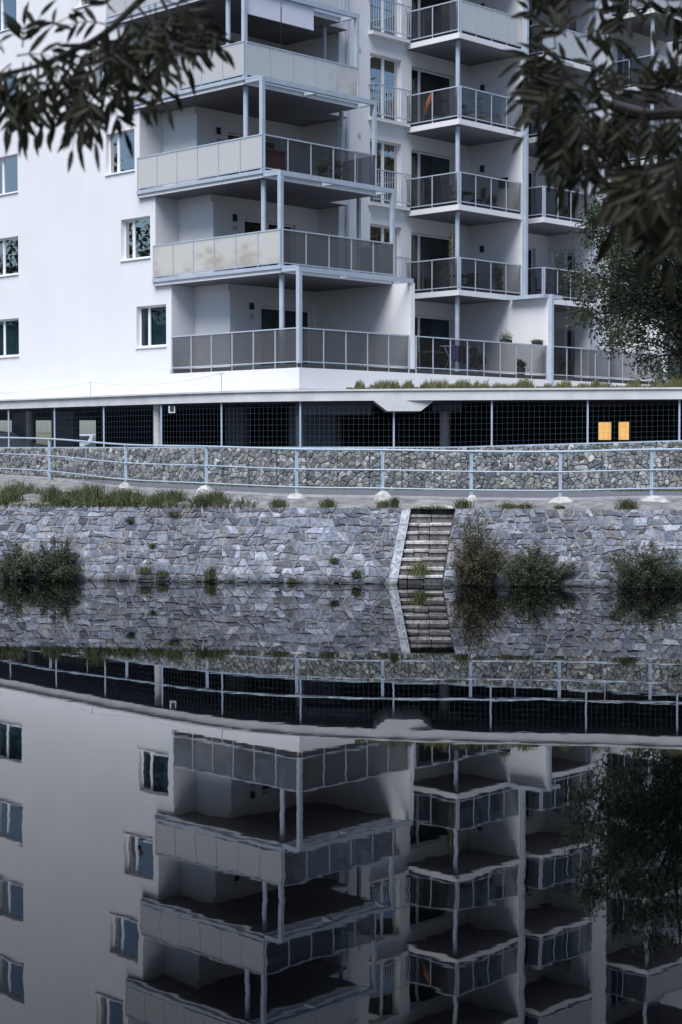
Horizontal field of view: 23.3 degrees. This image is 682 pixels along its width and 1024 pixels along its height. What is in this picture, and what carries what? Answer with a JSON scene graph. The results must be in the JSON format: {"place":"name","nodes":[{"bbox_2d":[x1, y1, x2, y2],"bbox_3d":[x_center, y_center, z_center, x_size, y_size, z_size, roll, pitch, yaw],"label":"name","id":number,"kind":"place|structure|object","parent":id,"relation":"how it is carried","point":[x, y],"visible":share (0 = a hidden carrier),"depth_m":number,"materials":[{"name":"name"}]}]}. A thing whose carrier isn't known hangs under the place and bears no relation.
{"place":"outdoors","nodes":[
{"label":"outdoors","id":0,"kind":"place"},
{"bbox_2d":[36,432,50,444],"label":"hill","id":1,"kind":"structure","parent":0,"point":[42,435],"depth_m":181.15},
{"bbox_2d":[0,173,528,433],"label":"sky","id":2,"kind":"structure","parent":0,"point":[84,426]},
{"bbox_2d":[0,579,681,1023],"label":"water","id":3,"kind":"structure","parent":0,"point":[282,803],"depth_m":17.02,"materials":[{"name":"black liquid"}]},
{"bbox_2d":[0,476,681,509],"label":"verge","id":4,"kind":"structure","parent":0,"point":[603,504],"depth_m":47.09,"materials":[{"name":"plant"}]},
{"bbox_2d":[0,474,24,501],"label":"grass tuft","id":5,"kind":"object","parent":4,"relation":"on","point":[13,491],"visible":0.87,"depth_m":48.30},
{"bbox_2d":[36,479,65,502],"bbox_3d":[-8.430,-0.667,48.207,0.950,0.794,0.695,0,2,0],"label":"grass tuft","id":6,"kind":"object","parent":4,"relation":"on","point":[50,495],"visible":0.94,"depth_m":48.09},
{"bbox_2d":[75,478,113,502],"bbox_3d":[-7.171,-0.694,47.941,0.987,0.846,0.905,-1,2,-25],"label":"grass tuft","id":7,"kind":"object","parent":4,"relation":"on","point":[97,491],"visible":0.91,"depth_m":47.89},
{"bbox_2d":[115,484,136,500],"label":"grass tuft","id":8,"kind":"object","parent":4,"relation":"on","point":[126,491],"visible":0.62,"depth_m":47.76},
{"bbox_2d":[0,475,262,508],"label":"verge grass","id":9,"kind":"structure","parent":4,"relation":"on","point":[70,499],"depth_m":47.11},
{"bbox_2d":[162,485,190,502],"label":"grass tuft","id":10,"kind":"object","parent":4,"relation":"on","point":[171,493],"visible":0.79,"depth_m":47.51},
{"bbox_2d":[196,485,213,494],"bbox_3d":[-4.102,-0.586,49.848,0.698,0.436,0.510,0,2,0],"label":"concrete footing","id":11,"kind":"object","parent":4,"relation":"on","point":[204,487],"visible":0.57,"depth_m":49.76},
{"bbox_2d":[201,487,233,501],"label":"grass tuft","id":12,"kind":"object","parent":4,"relation":"on","point":[216,494],"visible":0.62,"depth_m":47.33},
{"bbox_2d":[266,497,288,507],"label":"grass tuft","id":13,"kind":"object","parent":4,"relation":"on","point":[276,503],"visible":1,"depth_m":46.13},
{"bbox_2d":[287,493,305,498],"bbox_3d":[-1.360,-0.395,48.181,0.782,0.311,0.582,0,2,0],"label":"concrete footing","id":14,"kind":"object","parent":4,"relation":"on","point":[295,496],"visible":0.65,"depth_m":48.03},
{"bbox_2d":[317,494,337,507],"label":"grass tuft","id":15,"kind":"object","parent":4,"relation":"on","point":[327,503],"visible":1,"depth_m":45.90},
{"bbox_2d":[0,437,681,496],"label":"steel railing","id":16,"kind":"object","parent":4,"relation":"on","point":[382,470],"visible":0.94,"depth_m":47.93,"materials":[{"name":"metal"}]},
{"bbox_2d":[374,491,390,500],"bbox_3d":[1.253,-0.394,47.599,0.562,0.428,0.519,-1,3,-29],"label":"concrete footing","id":17,"kind":"object","parent":4,"relation":"on","point":[382,495],"visible":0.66,"depth_m":47.45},
{"bbox_2d":[376,498,389,507],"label":"grass tuft","id":18,"kind":"object","parent":4,"relation":"on","point":[384,504],"visible":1,"depth_m":45.69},
{"bbox_2d":[387,496,401,507],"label":"grass tuft","id":19,"kind":"object","parent":4,"relation":"on","point":[393,501],"visible":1,"depth_m":45.66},
{"bbox_2d":[412,505,450,509],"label":"grass tuft","id":20,"kind":"object","parent":4,"relation":"on","point":[434,507],"visible":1,"depth_m":45.51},
{"bbox_2d":[451,498,474,508],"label":"grass tuft","id":21,"kind":"object","parent":4,"relation":"on","point":[461,504],"visible":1,"depth_m":45.35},
{"bbox_2d":[495,502,523,508],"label":"grass tuft","id":22,"kind":"object","parent":4,"relation":"on","point":[507,506],"visible":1,"depth_m":45.16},
{"bbox_2d":[516,500,535,508],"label":"grass tuft","id":23,"kind":"object","parent":4,"relation":"on","point":[525,506],"visible":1,"depth_m":45.11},
{"bbox_2d":[548,497,572,502],"bbox_3d":[6.281,-0.278,46.976,0.880,0.312,0.664,0,2,0],"label":"concrete footing","id":24,"kind":"object","parent":4,"relation":"on","point":[561,500],"visible":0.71,"depth_m":46.82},
{"bbox_2d":[614,496,640,509],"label":"grass tuft","id":25,"kind":"object","parent":4,"relation":"on","point":[626,504],"visible":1,"depth_m":44.69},
{"bbox_2d":[640,495,669,502],"bbox_3d":[8.888,-0.325,46.849,1.028,0.288,0.790,0,2,0],"label":"concrete footing","id":26,"kind":"object","parent":4,"relation":"on","point":[654,498],"visible":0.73,"depth_m":46.67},
{"bbox_2d":[63,478,681,497],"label":"path","id":27,"kind":"structure","parent":0,"point":[504,494],"depth_m":50.38,"materials":[{"name":"concrete"}]},
{"bbox_2d":[0,442,681,491],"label":"gabion wall","id":28,"kind":"structure","parent":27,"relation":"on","point":[493,461],"depth_m":51.58,"materials":[{"name":"stone"}]},
{"bbox_2d":[0,399,681,447],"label":"fence","id":29,"kind":"object","parent":28,"relation":"on","point":[460,446],"visible":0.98,"depth_m":52.33,"materials":[{"name":"metal"}]},
{"bbox_2d":[0,474,681,499],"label":"path kerb","id":30,"kind":"structure","parent":27,"relation":"on","point":[367,496],"depth_m":48.28,"materials":[{"name":"concrete"}]},
{"bbox_2d":[6,474,681,490],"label":"grass","id":31,"kind":"structure","parent":27,"relation":"on","point":[345,488],"depth_m":51.81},
{"bbox_2d":[423,90,432,120],"bbox_3d":[3.287,-15.418,63.212,0.470,1.410,0.190,1,2,17],"label":"parasol","id":32,"kind":"object","parent":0,"point":[428,102],"visible":0.97,"depth_m":63.13,"materials":[{"name":"orange fabric"}]},
{"bbox_2d":[462,104,466,115],"bbox_3d":[4.648,-15.197,63.709,0.452,0.921,0.476,0,2,8],"label":"chair","id":33,"kind":"object","parent":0,"point":[464,109],"visible":0.16,"depth_m":63.48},
{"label":"near bank","id":34,"kind":"structure","parent":0,"visible":0},
{"bbox_2d":[0,0,681,303],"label":"ash tree","id":35,"kind":"object","parent":34,"relation":"on","point":[655,224],"visible":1,"depth_m":4.90,"materials":[{"name":"green plant"}]},
{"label":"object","id":36,"kind":"structure","parent":0,"visible":0},
{"bbox_2d":[0,431,47,446],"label":"parked car","id":37,"kind":"object","parent":36,"relation":"on","point":[18,443],"visible":0.15,"depth_m":68.65,"materials":[{"name":"grey paint"}]},
{"bbox_2d":[79,434,95,446],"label":"parked car","id":38,"kind":"object","parent":36,"relation":"on","point":[85,437],"visible":0.05,"depth_m":94.47,"materials":[{"name":"white paint"}]},
{"bbox_2d":[0,387,681,448],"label":"parking garage","id":39,"kind":"structure","parent":36,"relation":"on","point":[333,407],"depth_m":59.92,"materials":[{"name":"concrete"}]},
{"bbox_2d":[9,373,223,395],"bbox_3d":[-10.263,-4.510,61.597,0.384,0.684,19.192,-2,3,-41],"label":"roof safety line","id":40,"kind":"object","parent":39,"relation":"on","point":[148,384],"visible":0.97,"depth_m":58.97,"materials":[{"name":"metal"}]},
{"bbox_2d":[0,0,681,399],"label":"apartment building","id":41,"kind":"structure","parent":39,"relation":"on","point":[166,256],"depth_m":61.39,"materials":[{"name":"white paint"}]},
{"bbox_2d":[0,0,15,31],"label":"window","id":42,"kind":"structure","parent":41,"relation":"in","point":[8,7],"depth_m":64.60,"materials":[{"name":"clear glass"}]},
{"bbox_2d":[0,73,16,113],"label":"window","id":43,"kind":"structure","parent":41,"relation":"in","point":[9,81],"depth_m":64.60,"materials":[{"name":"clear glass"}]},
{"bbox_2d":[0,155,17,195],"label":"window","id":44,"kind":"structure","parent":41,"relation":"in","point":[8,165],"depth_m":64.78,"materials":[{"name":"clear glass"}]},
{"bbox_2d":[0,318,18,357],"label":"window","id":45,"kind":"structure","parent":41,"relation":"in","point":[9,329],"depth_m":65.20,"materials":[{"name":"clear glass"}]},
{"bbox_2d":[0,237,18,276],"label":"window","id":46,"kind":"structure","parent":41,"relation":"in","point":[9,246],"depth_m":64.93,"materials":[{"name":"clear glass"}]},
{"bbox_2d":[96,50,113,88],"bbox_3d":[-8.524,-16.150,60.185,1.710,1.505,0.270,2,3,44],"label":"window","id":47,"kind":"structure","parent":41,"relation":"in","point":[99,77],"depth_m":60.68,"materials":[{"name":"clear glass"}]},
{"bbox_2d":[104,130,134,175],"bbox_3d":[-7.908,-12.959,59.707,1.710,1.505,0.270,2,3,44],"label":"window","id":48,"kind":"structure","parent":41,"relation":"in","point":[120,159],"depth_m":59.90,"materials":[{"name":"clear glass"}]},
{"bbox_2d":[120,217,150,261],"bbox_3d":[-7.291,-9.769,59.230,1.710,1.505,0.270,2,3,44],"label":"window","id":49,"kind":"structure","parent":41,"relation":"in","point":[137,231],"depth_m":59.36,"materials":[{"name":"white glass"}]},
{"bbox_2d":[135,305,166,348],"bbox_3d":[-6.465,-6.559,58.969,2.150,1.960,0.870,2,3,44],"label":"window","id":50,"kind":"structure","parent":41,"relation":"in","point":[155,320],"depth_m":58.97,"materials":[{"name":"white glass"}]},
{"bbox_2d":[228,133,276,149],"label":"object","id":51,"kind":"structure","parent":41,"relation":"in","point":[275,143],"depth_m":61.01,"materials":[{"name":"clear plastic"}]},
{"bbox_2d":[247,0,280,48],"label":"roller blind","id":52,"kind":"object","parent":41,"relation":"attached to","point":[269,9],"visible":1,"depth_m":55.50,"materials":[{"name":"fabric"}]},
{"bbox_2d":[242,148,286,172],"bbox_3d":[-2.603,-11.742,55.703,0.660,0.910,1.560,2,3,44],"label":"storage chest","id":53,"kind":"object","parent":41,"relation":"on","point":[275,159],"visible":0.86,"depth_m":55.65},
{"bbox_2d":[245,219,292,265],"bbox_3d":[-2.679,-9.376,60.020,0.064,2.250,2.550,2,3,44],"label":"balcony door","id":54,"kind":"structure","parent":41,"relation":"in","point":[267,223],"depth_m":60.83,"materials":[{"name":"clear plastic"}]},
{"bbox_2d":[261,307,308,364],"bbox_3d":[-2.084,-6.186,59.564,0.124,2.250,2.550,2,3,44],"label":"balcony door","id":55,"kind":"structure","parent":41,"relation":"in","point":[269,319],"depth_m":59.44,"materials":[{"name":"black glass"}]},
{"bbox_2d":[282,0,313,56],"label":"roller blind","id":56,"kind":"object","parent":41,"relation":"attached to","point":[297,14],"visible":1,"depth_m":56.57,"materials":[{"name":"fabric"}]},
{"bbox_2d":[309,156,329,176],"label":"potted plant","id":57,"kind":"object","parent":41,"relation":"on","point":[321,167],"visible":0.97,"depth_m":56.90,"materials":[{"name":"green plant"}]},
{"bbox_2d":[328,152,346,179],"bbox_3d":[-0.141,-11.927,57.567,0.703,1.195,0.709,1,2,14],"label":"potted plant","id":58,"kind":"object","parent":41,"relation":"on","point":[337,164],"visible":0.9,"depth_m":57.47,"materials":[{"name":"green plant"}]},
{"bbox_2d":[370,224,397,276],"bbox_3d":[1.351,-9.628,63.068,0.664,2.880,2.250,2,3,44],"label":"french window","id":59,"kind":"structure","parent":41,"relation":"in","point":[377,232],"depth_m":63.44,"materials":[{"name":"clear glass"}]},
{"bbox_2d":[370,139,397,204],"bbox_3d":[1.351,-12.796,62.947,0.664,2.880,2.250,2,3,44],"label":"french window","id":60,"kind":"structure","parent":41,"relation":"in","point":[383,148],"depth_m":63.39,"materials":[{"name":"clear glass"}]},
{"bbox_2d":[370,54,398,120],"bbox_3d":[1.351,-15.964,62.825,0.664,2.880,2.250,2,3,44],"label":"french window","id":61,"kind":"structure","parent":41,"relation":"in","point":[381,68],"depth_m":63.18,"materials":[{"name":"white glass"}]},
{"bbox_2d":[370,0,398,36],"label":"french window","id":62,"kind":"structure","parent":41,"relation":"in","point":[372,2],"depth_m":62.93,"materials":[{"name":"clear glass"}]},
{"bbox_2d":[391,146,450,206],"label":"balcony door","id":63,"kind":"structure","parent":41,"relation":"in","point":[422,164],"depth_m":65.17,"materials":[{"name":"black glass"}]},
{"bbox_2d":[391,68,450,123],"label":"balcony door","id":64,"kind":"structure","parent":41,"relation":"in","point":[422,81],"depth_m":65.18,"materials":[{"name":"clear glass"}]},
{"bbox_2d":[393,230,450,290],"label":"balcony door","id":65,"kind":"structure","parent":41,"relation":"in","point":[423,247],"depth_m":65.50,"materials":[{"name":"black glass"}]},
{"bbox_2d":[417,351,445,370],"bbox_3d":[3.290,-5.455,60.260,0.700,0.735,0.900,2,3,44],"label":"table","id":66,"kind":"object","parent":41,"relation":"on","point":[428,352],"visible":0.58,"depth_m":60.16,"materials":[{"name":"grey wood"}]},
{"bbox_2d":[412,0,450,38],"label":"balcony door","id":67,"kind":"structure","parent":41,"relation":"in","point":[421,19],"depth_m":65.22,"materials":[{"name":"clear glass"}]},
{"bbox_2d":[415,316,450,370],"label":"balcony door","id":68,"kind":"structure","parent":41,"relation":"in","point":[424,326],"depth_m":65.53,"materials":[{"name":"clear glass"}]},
{"bbox_2d":[438,268,449,287],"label":"potted plant","id":69,"kind":"object","parent":41,"relation":"on","point":[443,277],"visible":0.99,"depth_m":62.78,"materials":[{"name":"green plant"}]},
{"bbox_2d":[445,224,454,285],"bbox_3d":[4.242,-9.632,62.772,0.652,2.550,0.499,5,6,67],"label":"climbing plant","id":70,"kind":"object","parent":41,"relation":"on","point":[452,250],"visible":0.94,"depth_m":62.76,"materials":[{"name":"green plant"}]},
{"bbox_2d":[448,185,462,201],"bbox_3d":[4.358,-12.008,63.275,0.476,0.921,0.452,-1,2,-13],"label":"chair","id":71,"kind":"object","parent":41,"relation":"on","point":[450,192],"visible":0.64,"depth_m":63.13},
{"bbox_2d":[440,345,479,371],"bbox_3d":[4.350,-5.549,60.343,0.620,0.967,1.623,2,3,44],"label":"drying rack","id":72,"kind":"object","parent":41,"relation":"on","point":[451,353],"visible":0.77,"depth_m":60.02,"materials":[{"name":"metal"}]},
{"bbox_2d":[452,345,458,361],"bbox_3d":[4.111,-5.723,59.731,0.099,0.588,0.300,2,3,44],"label":"garment","id":73,"kind":"object","parent":72,"relation":"hanging from","point":[455,349],"visible":1,"depth_m":59.70,"materials":[{"name":"fabric"}]},
{"bbox_2d":[458,346,466,363],"bbox_3d":[4.424,-5.709,60.054,0.099,0.641,0.500,2,3,44],"label":"garment","id":74,"kind":"object","parent":72,"relation":"hanging from","point":[462,355],"visible":0.95,"depth_m":59.99,"materials":[{"name":"fabric"}]},
{"bbox_2d":[470,346,477,368],"bbox_3d":[4.843,-5.646,60.487,0.099,0.802,0.350,2,3,44],"label":"garment","id":75,"kind":"object","parent":72,"relation":"hanging from","point":[473,355],"visible":1,"depth_m":60.45,"materials":[{"name":"fabric"}]},
{"bbox_2d":[447,274,474,286],"bbox_3d":[4.650,-8.770,63.974,0.700,0.735,0.900,2,3,44],"label":"table","id":76,"kind":"object","parent":41,"relation":"on","point":[462,276],"visible":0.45,"depth_m":63.94,"materials":[{"name":"grey wood"}]},
{"bbox_2d":[449,190,474,202],"bbox_3d":[4.652,-11.932,63.711,0.700,0.735,0.900,2,3,44],"label":"table","id":77,"kind":"object","parent":41,"relation":"on","point":[463,193],"visible":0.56,"depth_m":63.71,"materials":[{"name":"grey wood"}]},
{"bbox_2d":[464,273,477,286],"bbox_3d":[5.071,-8.890,64.699,0.452,0.921,0.476,1,2,23],"label":"chair","id":78,"kind":"object","parent":41,"relation":"on","point":[469,281],"visible":0.7,"depth_m":64.83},
{"bbox_2d":[470,95,486,120],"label":"potted plant","id":79,"kind":"object","parent":41,"relation":"on","point":[481,116],"visible":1,"depth_m":62.56,"materials":[{"name":"green plant"}]},
{"bbox_2d":[471,187,486,203],"bbox_3d":[5.306,-12.022,63.652,0.476,0.921,0.452,-1,2,-21],"label":"chair","id":80,"kind":"object","parent":41,"relation":"on","point":[483,194],"visible":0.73,"depth_m":63.64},
{"bbox_2d":[476,351,487,372],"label":"potted plant","id":81,"kind":"object","parent":41,"relation":"on","point":[480,360],"visible":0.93,"depth_m":60.76,"materials":[{"name":"green plant"}]},
{"bbox_2d":[486,193,498,206],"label":"potted plant","id":82,"kind":"object","parent":41,"relation":"on","point":[494,199],"visible":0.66,"depth_m":63.91,"materials":[{"name":"green plant"}]},
{"bbox_2d":[487,103,503,124],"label":"potted plant","id":83,"kind":"object","parent":41,"relation":"on","point":[495,119],"visible":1,"depth_m":63.26,"materials":[{"name":"green plant"}]},
{"bbox_2d":[489,259,503,290],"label":"potted plant","id":84,"kind":"object","parent":41,"relation":"on","point":[498,279],"visible":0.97,"depth_m":64.45,"materials":[{"name":"green plant"}]},
{"bbox_2d":[497,330,512,342],"bbox_3d":[6.076,-6.534,61.123,0.421,0.545,0.639,2,3,44],"label":"planter box","id":85,"kind":"object","parent":41,"relation":"on","point":[506,338],"visible":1,"depth_m":61.04,"materials":[{"name":"green plant"}]},
{"bbox_2d":[517,358,528,374],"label":"potted plant","id":86,"kind":"object","parent":41,"relation":"on","point":[521,364],"visible":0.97,"depth_m":62.33,"materials":[{"name":"green plant"}]},
{"bbox_2d":[528,248,532,294],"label":"balcony door","id":87,"kind":"structure","parent":41,"relation":"in","point":[531,250],"depth_m":68.83,"materials":[{"name":"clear glass"}]},
{"bbox_2d":[528,171,532,214],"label":"balcony door","id":88,"kind":"structure","parent":41,"relation":"in","point":[531,173],"depth_m":68.71,"materials":[{"name":"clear glass"}]},
{"bbox_2d":[530,338,545,344],"bbox_3d":[7.428,-6.435,62.489,0.613,0.242,0.604,2,3,44],"label":"planter box","id":89,"kind":"object","parent":41,"relation":"on","point":[539,342],"visible":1,"depth_m":62.40,"materials":[{"name":"grey plastic"}]},
{"bbox_2d":[556,352,570,376],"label":"potted plant","id":90,"kind":"object","parent":41,"relation":"on","point":[562,364],"visible":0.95,"depth_m":64.66,"materials":[{"name":"green plant"}]},
{"bbox_2d":[554,326,573,376],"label":"window","id":91,"kind":"structure","parent":41,"relation":"in","point":[564,337],"depth_m":69.10,"materials":[{"name":"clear glass"}]},
{"bbox_2d":[553,250,574,297],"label":"window","id":92,"kind":"structure","parent":41,"relation":"in","point":[568,255],"depth_m":69.08,"materials":[{"name":"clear glass"}]},
{"bbox_2d":[553,176,574,219],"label":"window","id":93,"kind":"structure","parent":41,"relation":"in","point":[566,202],"depth_m":68.83,"materials":[{"name":"glass"}]},
{"bbox_2d":[560,205,571,218],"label":"potted plant","id":94,"kind":"object","parent":41,"relation":"on","point":[564,211],"visible":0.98,"depth_m":66.85,"materials":[{"name":"green plant"}]},
{"bbox_2d":[566,19,575,31],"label":"window","id":95,"kind":"structure","parent":41,"relation":"in","point":[570,26],"depth_m":68.45,"materials":[{"name":"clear glass"}]},
{"bbox_2d":[617,46,632,81],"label":"balcony door","id":96,"kind":"structure","parent":41,"relation":"in","point":[620,65],"depth_m":73.68,"materials":[{"name":"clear glass"}]},
{"bbox_2d":[346,375,681,388],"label":"green roof plants","id":97,"kind":"object","parent":39,"relation":"on","point":[674,382],"visible":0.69,"depth_m":51.29,"materials":[{"name":"green plant"}]},
{"bbox_2d":[598,421,613,441],"bbox_3d":[9.516,-2.908,59.546,0.640,0.740,0.085,2,3,44],"label":"lit window","id":98,"kind":"structure","parent":39,"relation":"in","point":[604,427],"depth_m":59.50,"materials":[{"name":"yellow"}]},
{"bbox_2d":[548,154,681,384],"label":"leafy tree","id":99,"kind":"object","parent":39,"relation":"on","point":[655,306],"visible":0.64,"depth_m":54.60,"materials":[{"name":"green plant"}]},
{"bbox_2d":[618,421,630,440],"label":"lit window","id":100,"kind":"structure","parent":39,"relation":"in","point":[623,426],"depth_m":58.93,"materials":[{"name":"yellow"}]},
{"label":"ground","id":101,"kind":"structure","parent":0,"visible":0},
{"bbox_2d":[0,506,401,583],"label":"river wall","id":102,"kind":"structure","parent":101,"relation":"on","point":[273,545],"depth_m":45.80,"materials":[{"name":"stone"}]},
{"bbox_2d":[0,541,37,580],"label":"riverside bush","id":103,"kind":"object","parent":102,"relation":"on","point":[15,566],"visible":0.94,"depth_m":45.82,"materials":[{"name":"green plant"}]},
{"bbox_2d":[25,533,84,580],"bbox_3d":[-7.895,1.255,45.815,1.710,1.384,1.196,0,2,0],"label":"riverside bush","id":104,"kind":"object","parent":102,"relation":"on","point":[49,568],"visible":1,"depth_m":45.71,"materials":[{"name":"green plant"}]},
{"bbox_2d":[135,562,158,572],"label":"grass tuft","id":105,"kind":"object","parent":102,"relation":"attached to","point":[146,569],"visible":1,"depth_m":45.61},
{"bbox_2d":[153,568,170,576],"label":"grass tuft","id":106,"kind":"object","parent":102,"relation":"attached to","point":[163,573],"visible":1,"depth_m":45.46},
{"bbox_2d":[201,561,218,578],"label":"grass tuft","id":107,"kind":"object","parent":102,"relation":"attached to","point":[209,574],"visible":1,"depth_m":45.23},
{"bbox_2d":[329,553,339,562],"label":"grass tuft","id":108,"kind":"object","parent":102,"relation":"attached to","point":[332,560],"visible":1,"depth_m":44.99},
{"bbox_2d":[349,567,363,576],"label":"grass tuft","id":109,"kind":"object","parent":102,"relation":"attached to","point":[356,572],"visible":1,"depth_m":44.71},
{"bbox_2d":[388,505,454,583],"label":"stone staircase","id":110,"kind":"structure","parent":102,"relation":"attached to","point":[431,529],"depth_m":45.17,"materials":[{"name":"stone"}]},
{"bbox_2d":[402,558,437,576],"bbox_3d":[2.102,1.498,44.593,1.016,0.482,0.987,0,2,0],"label":"grass tuft","id":111,"kind":"object","parent":110,"relation":"on","point":[418,570],"visible":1,"depth_m":44.53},
{"bbox_2d":[442,508,681,587],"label":"river wall","id":112,"kind":"structure","parent":101,"relation":"on","point":[587,538],"depth_m":44.43,"materials":[{"name":"stone"}]},
{"bbox_2d":[443,507,511,585],"bbox_3d":[3.639,0.916,44.116,1.900,2.190,1.208,0,2,0],"label":"riverside bush","id":113,"kind":"object","parent":112,"relation":"on","point":[472,568],"visible":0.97,"depth_m":44.00,"materials":[{"name":"green plant"}]},
{"bbox_2d":[489,537,578,586],"bbox_3d":[5.126,1.344,43.806,2.442,1.364,1.040,0,2,0],"label":"riverside bush","id":114,"kind":"object","parent":112,"relation":"on","point":[534,569],"visible":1,"depth_m":43.73,"materials":[{"name":"green plant"}]},
{"bbox_2d":[601,535,681,588],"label":"riverside bush","id":115,"kind":"object","parent":112,"relation":"on","point":[649,572],"visible":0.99,"depth_m":43.09,"materials":[{"name":"green plant"}]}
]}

